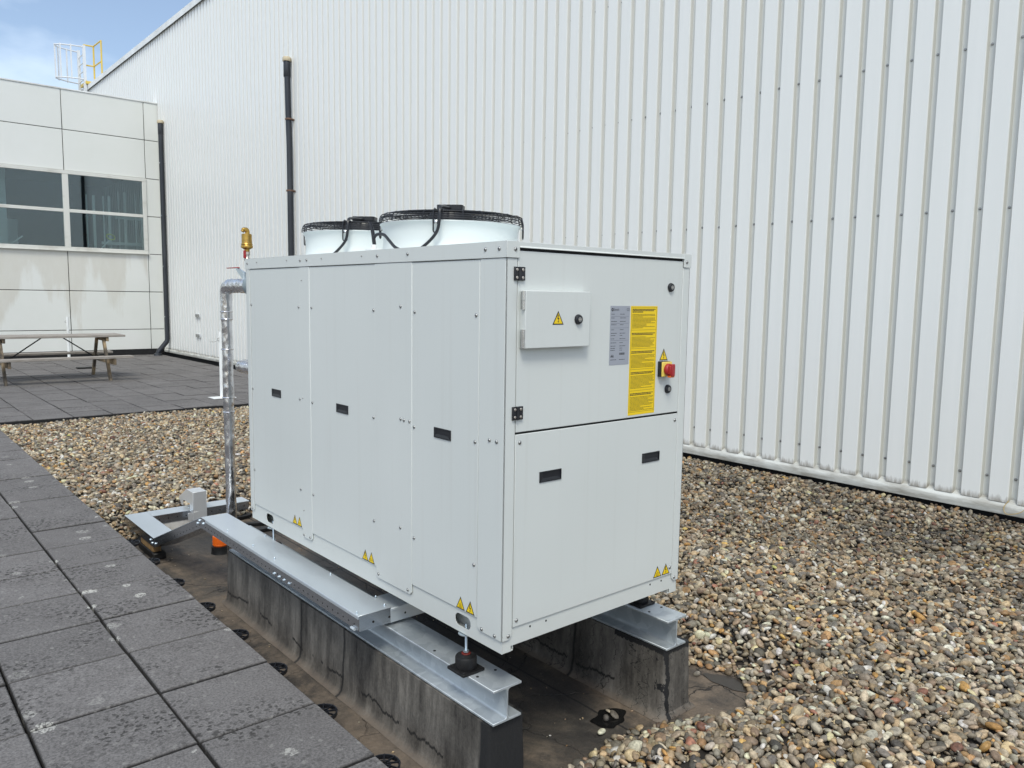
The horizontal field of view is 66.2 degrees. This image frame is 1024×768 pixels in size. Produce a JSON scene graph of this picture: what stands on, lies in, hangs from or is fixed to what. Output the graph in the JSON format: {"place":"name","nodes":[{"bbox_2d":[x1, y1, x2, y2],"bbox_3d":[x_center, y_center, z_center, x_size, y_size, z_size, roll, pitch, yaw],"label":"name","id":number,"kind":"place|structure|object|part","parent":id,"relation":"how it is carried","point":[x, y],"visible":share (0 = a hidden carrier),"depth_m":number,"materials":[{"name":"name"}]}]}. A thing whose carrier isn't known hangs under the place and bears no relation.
{"place":"outdoors","nodes":[
{"label":"outdoors","id":0,"kind":"place"},
{"bbox_2d":[0,0,191,89],"label":"sky","id":1,"kind":"structure","parent":0,"point":[29,29],"materials":[{"name":"blue"}]},
{"bbox_2d":[0,354,248,422],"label":"paved terrace","id":2,"kind":"structure","parent":0,"point":[39,390],"depth_m":14.51,"materials":[{"name":"concrete"}]},
{"bbox_2d":[0,333,133,385],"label":"picnic table","id":3,"kind":"object","parent":2,"relation":"on","point":[94,354],"visible":1,"depth_m":15.56,"materials":[{"name":"brown wood"}]},
{"bbox_2d":[65,317,70,356],"bbox_3d":[-11.561,-1.202,20.474,0.380,1.096,0.300,-4,8,-40],"label":"barrier post","id":4,"kind":"object","parent":2,"relation":"on","point":[67,332],"visible":0.64,"depth_m":20.43,"materials":[{"name":"grey metal"}]},
{"bbox_2d":[0,77,166,358],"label":"panel building","id":5,"kind":"structure","parent":2,"relation":"on","point":[67,156],"depth_m":21.27,"materials":[{"name":"painted metal panels"},{"name":"glass"}]},
{"bbox_2d":[53,43,86,90],"bbox_3d":[-15.377,-9.942,27.374,0.884,3.560,0.860,-4,8,-40],"label":"cage ladder","id":6,"kind":"object","parent":5,"relation":"attached to","point":[79,78],"visible":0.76,"depth_m":27.18,"materials":[{"name":"white metal"}]},
{"bbox_2d":[0,163,149,254],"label":"window frame","id":7,"kind":"structure","parent":5,"relation":"in","point":[66,211],"depth_m":20.79,"materials":[{"name":"white metal"}]},
{"bbox_2d":[101,234,114,247],"bbox_3d":[-11.172,-3.937,21.731,0.386,0.442,0.040,-4,8,-40],"label":"task lamp","id":8,"kind":"object","parent":5,"relation":"hanging from","point":[108,240],"visible":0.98,"depth_m":21.71,"materials":[{"name":"grey"}]},
{"bbox_2d":[76,366,91,368],"bbox_3d":[-9.805,-0.375,18.045,0.340,0.029,0.200,-4,8,-40],"label":"rubber pad","id":9,"kind":"object","parent":2,"relation":"on","point":[84,367],"visible":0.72,"depth_m":17.95,"materials":[{"name":"black rubber"}]},
{"bbox_2d":[208,332,236,398],"bbox_3d":[-4.915,-0.325,13.289,0.380,1.116,0.300,-4,8,-40],"label":"barrier post","id":10,"kind":"object","parent":2,"relation":"on","point":[220,366],"visible":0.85,"depth_m":13.26,"materials":[{"name":"grey metal"}]},
{"bbox_2d":[0,431,387,767],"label":"paved path","id":11,"kind":"structure","parent":0,"point":[117,650],"depth_m":3.70,"materials":[{"name":"concrete"}]},
{"bbox_2d":[10,513,759,767],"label":"roof membrane","id":12,"kind":"object","parent":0,"point":[559,699],"visible":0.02,"depth_m":3.92,"materials":[{"name":"rubber"}]},
{"bbox_2d":[0,404,248,424],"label":"terrace edging","id":13,"kind":"object","parent":12,"relation":"on","point":[61,419],"depth_m":11.26,"materials":[{"name":"black"}]},
{"bbox_2d":[128,540,139,546],"bbox_3d":[-2.791,1.218,5.749,0.135,0.123,0.135,-4,8,-40],"label":"paver pedestal","id":14,"kind":"object","parent":12,"relation":"on","point":[134,543],"visible":0.34,"depth_m":5.75,"materials":[{"name":"black plastic"}]},
{"bbox_2d":[139,541,165,558],"bbox_3d":[-2.692,1.240,5.881,0.090,0.050,0.380,-4,8,-40],"label":"rubber pad","id":15,"kind":"object","parent":12,"relation":"on","point":[161,554],"visible":0.54,"depth_m":5.76,"materials":[{"name":"black rubber"}]},
{"bbox_2d":[141,537,160,551],"bbox_3d":[-2.698,1.189,5.870,0.057,0.053,0.300,-4,8,-40],"label":"timber block","id":16,"kind":"object","parent":15,"relation":"on","point":[149,546],"depth_m":5.78,"materials":[{"name":"brown wood"}]},
{"bbox_2d":[125,497,424,631],"bbox_3d":[-1.515,1.028,5.133,0.963,0.462,3.725,-4,8,-40],"label":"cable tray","id":17,"kind":"object","parent":16,"relation":"on","point":[355,608],"visible":0.88,"depth_m":4.14,"materials":[{"name":"silver metal"}]},
{"bbox_2d":[179,487,206,520],"bbox_3d":[-2.669,0.976,6.518,0.150,0.232,0.360,-4,8,-40],"label":"cable hood","id":18,"kind":"object","parent":17,"relation":"attached to","point":[196,498],"visible":0.94,"depth_m":6.40,"materials":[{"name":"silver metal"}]},
{"bbox_2d":[148,558,159,564],"bbox_3d":[-2.468,1.266,5.356,0.135,0.123,0.135,-4,8,-40],"label":"paver pedestal","id":19,"kind":"object","parent":12,"relation":"on","point":[155,561],"visible":0.3,"depth_m":5.36,"materials":[{"name":"black plastic"}]},
{"bbox_2d":[162,519,192,529],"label":"concrete block","id":20,"kind":"structure","parent":12,"relation":"on","point":[173,525],"depth_m":6.37,"materials":[{"name":"grey concrete"}]},
{"bbox_2d":[174,578,184,585],"bbox_3d":[-2.140,1.312,4.975,0.135,0.123,0.135,-4,8,-40],"label":"paver pedestal","id":21,"kind":"object","parent":12,"relation":"on","point":[178,580],"visible":0.28,"depth_m":4.98,"materials":[{"name":"black plastic"}]},
{"bbox_2d":[200,602,215,611],"bbox_3d":[-1.803,1.359,4.597,0.135,0.123,0.135,-4,8,-40],"label":"paver pedestal","id":22,"kind":"object","parent":12,"relation":"on","point":[207,605],"visible":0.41,"depth_m":4.61,"materials":[{"name":"black plastic"}]},
{"bbox_2d":[211,536,226,554],"bbox_3d":[-2.195,1.155,5.915,0.140,0.230,0.140,-4,8,-40],"label":"roof drain","id":23,"kind":"object","parent":12,"relation":"on","point":[218,547],"visible":0.51,"depth_m":5.87,"materials":[{"name":"orange plastic"}]},
{"bbox_2d":[220,277,245,570],"bbox_3d":[-1.671,0.330,5.092,0.152,2.070,0.932,-4,8,-40],"label":"water pipe","id":24,"kind":"object","parent":12,"relation":"on","point":[229,288],"visible":0.8,"depth_m":5.36,"materials":[{"name":"metal"}]},
{"bbox_2d":[227,267,245,278],"bbox_3d":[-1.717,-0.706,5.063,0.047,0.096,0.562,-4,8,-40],"label":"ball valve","id":25,"kind":"object","parent":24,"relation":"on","point":[242,273],"visible":0.56,"depth_m":5.08,"materials":[{"name":"silver metal"}]},
{"bbox_2d":[241,227,252,260],"bbox_3d":[-1.541,-0.789,4.569,0.068,0.238,0.068,-4,8,-40],"label":"air vent","id":26,"kind":"object","parent":24,"relation":"attached to","point":[246,245],"visible":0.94,"depth_m":4.55,"materials":[{"name":"gold metal"}]},
{"bbox_2d":[232,629,248,639],"bbox_3d":[-1.483,1.404,4.229,0.135,0.123,0.135,-4,8,-40],"label":"paver pedestal","id":27,"kind":"object","parent":12,"relation":"on","point":[241,633],"visible":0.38,"depth_m":4.24,"materials":[{"name":"black plastic"}]},
{"bbox_2d":[237,514,251,519],"bbox_3d":[-2.340,1.155,6.796,0.040,0.028,0.176,6,8,38],"label":"rubber strip","id":28,"kind":"object","parent":12,"relation":"on","point":[245,516],"visible":0.58,"depth_m":6.81,"materials":[{"name":"black rubber"}]},
{"bbox_2d":[245,521,265,525],"bbox_3d":[-2.140,1.177,6.626,0.224,0.028,0.040,-1,7,-20],"label":"rubber strip","id":29,"kind":"object","parent":12,"relation":"on","point":[258,523],"visible":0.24,"depth_m":6.61,"materials":[{"name":"black rubber"}]},
{"bbox_2d":[256,526,274,531],"bbox_3d":[-2.046,1.195,6.471,0.070,0.028,0.320,7,9,43],"label":"rubber strip","id":30,"kind":"object","parent":12,"relation":"on","point":[263,529],"visible":0.16,"depth_m":6.45,"materials":[{"name":"black rubber"}]},
{"bbox_2d":[269,662,287,674],"bbox_3d":[-1.166,1.450,3.847,0.135,0.123,0.135,-4,8,-40],"label":"paver pedestal","id":31,"kind":"object","parent":12,"relation":"on","point":[277,666],"visible":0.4,"depth_m":3.86,"materials":[{"name":"black plastic"}]},
{"bbox_2d":[317,703,337,718],"bbox_3d":[-0.835,1.498,3.462,0.135,0.123,0.135,-4,8,-40],"label":"paver pedestal","id":32,"kind":"object","parent":12,"relation":"on","point":[326,707],"visible":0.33,"depth_m":3.48,"materials":[{"name":"black plastic"}]},
{"bbox_2d":[221,551,522,767],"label":"concrete plinth","id":33,"kind":"object","parent":12,"relation":"on","point":[420,721],"visible":0.84,"depth_m":3.61,"materials":[{"name":"grey concrete"}]},
{"bbox_2d":[229,525,520,726],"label":"steel beam","id":34,"kind":"structure","parent":33,"relation":"on","point":[420,650],"depth_m":3.32,"materials":[{"name":"silver metal"}]},
{"bbox_2d":[268,520,281,543],"bbox_3d":[-1.355,0.869,4.468,0.110,0.190,0.110,-4,8,-40],"label":"vibration mount","id":35,"kind":"object","parent":34,"relation":"on","point":[274,533],"visible":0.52,"depth_m":4.46,"materials":[{"name":"silver metal"}]},
{"bbox_2d":[447,623,484,677],"bbox_3d":[-0.181,1.036,3.104,0.110,0.190,0.110,-4,8,-40],"label":"vibration mount","id":36,"kind":"object","parent":34,"relation":"on","point":[465,664],"visible":0.93,"depth_m":3.08,"materials":[{"name":"black rubber"}]},
{"bbox_2d":[245,204,691,654],"bbox_3d":[-0.366,-0.005,3.985,1.050,1.752,2.370,-4,8,-40],"label":"cooling unit","id":37,"kind":"object","parent":36,"relation":"on","point":[460,416],"visible":1,"depth_m":3.23,"materials":[{"name":"paint"}]},
{"bbox_2d":[235,359,247,373],"bbox_3d":[-1.514,-0.080,5.038,0.354,0.168,0.744,-4,8,-40],"label":"return pipe","id":38,"kind":"object","parent":37,"relation":"attached to","point":[241,366],"visible":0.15,"depth_m":5.10,"materials":[{"name":"metal"}]},
{"bbox_3d":[0.364,-0.175,3.102,0.958,0.650,0.032,-4,8,-40],"label":"door","id":39,"kind":"part","parent":37,"relation":"part of","materials":[{"name":"paint"}]},
{"bbox_2d":[374,753,400,767],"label":"paver pedestal","id":40,"kind":"object","parent":12,"relation":"on","point":[389,757],"visible":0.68,"depth_m":3.10,"materials":[{"name":"black plastic"}]},
{"bbox_2d":[0,405,1023,767],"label":"gravel","id":41,"kind":"structure","parent":12,"relation":"on","point":[120,447],"depth_m":4.78,"materials":[{"name":"beige gravel"}]},
{"bbox_2d":[82,0,1023,523],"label":"clad hall","id":42,"kind":"structure","parent":12,"relation":"on","point":[828,194],"depth_m":8.28,"materials":[{"name":"white metal"}]},
{"bbox_2d":[81,40,102,87],"bbox_3d":[-14.591,-11.053,27.273,0.407,1.414,1.578,-4,8,-40],"label":"guard rail","id":43,"kind":"object","parent":42,"relation":"on","point":[93,66],"visible":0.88,"depth_m":27.25,"materials":[{"name":"yellow metal"}]},
{"bbox_2d":[154,120,169,355],"bbox_3d":[-9.788,-4.016,21.813,0.506,6.462,0.220,-4,8,-40],"label":"downpipe","id":44,"kind":"object","parent":42,"relation":"attached to","point":[163,345],"visible":1,"depth_m":21.84,"materials":[{"name":"plastic"}]},
{"bbox_2d":[282,56,295,255],"bbox_3d":[-4.471,-3.264,15.850,0.206,6.420,0.198,4,7,28],"label":"vent pipe","id":45,"kind":"object","parent":42,"relation":"attached to","point":[286,60],"visible":0.73,"depth_m":15.62,"materials":[{"name":"plastic"}]},
{"bbox_2d":[513,617,695,722],"bbox_3d":[-0.088,1.268,4.704,0.282,0.328,2.715,-4,8,-40],"label":"concrete plinth","id":46,"kind":"object","parent":12,"relation":"on","point":[647,680],"visible":0.39,"depth_m":3.83,"materials":[{"name":"grey concrete"}]},
{"bbox_2d":[590,603,685,650],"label":"steel beam","id":47,"kind":"structure","parent":46,"relation":"on","point":[655,624],"depth_m":3.76,"materials":[{"name":"silver metal"}]},
{"bbox_2d":[628,596,654,608],"bbox_3d":[0.621,0.970,3.812,0.110,0.190,0.110,-4,8,-40],"label":"vibration mount","id":48,"kind":"object","parent":47,"relation":"on","point":[643,602],"visible":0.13,"depth_m":3.78,"materials":[{"name":"black rubber"}]},
{"bbox_2d":[590,708,625,727],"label":"puddle","id":49,"kind":"object","parent":12,"relation":"on","point":[599,721],"visible":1,"depth_m":3.65,"materials":[{"name":"black"}]},
{"bbox_2d":[703,673,746,691],"bbox_3d":[1.105,1.524,4.024,0.124,0.001,0.264,-4,8,-40],"label":"damp patch","id":50,"kind":"object","parent":12,"relation":"on","point":[732,683],"visible":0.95,"depth_m":4.03,"materials":[{"name":"grey"}]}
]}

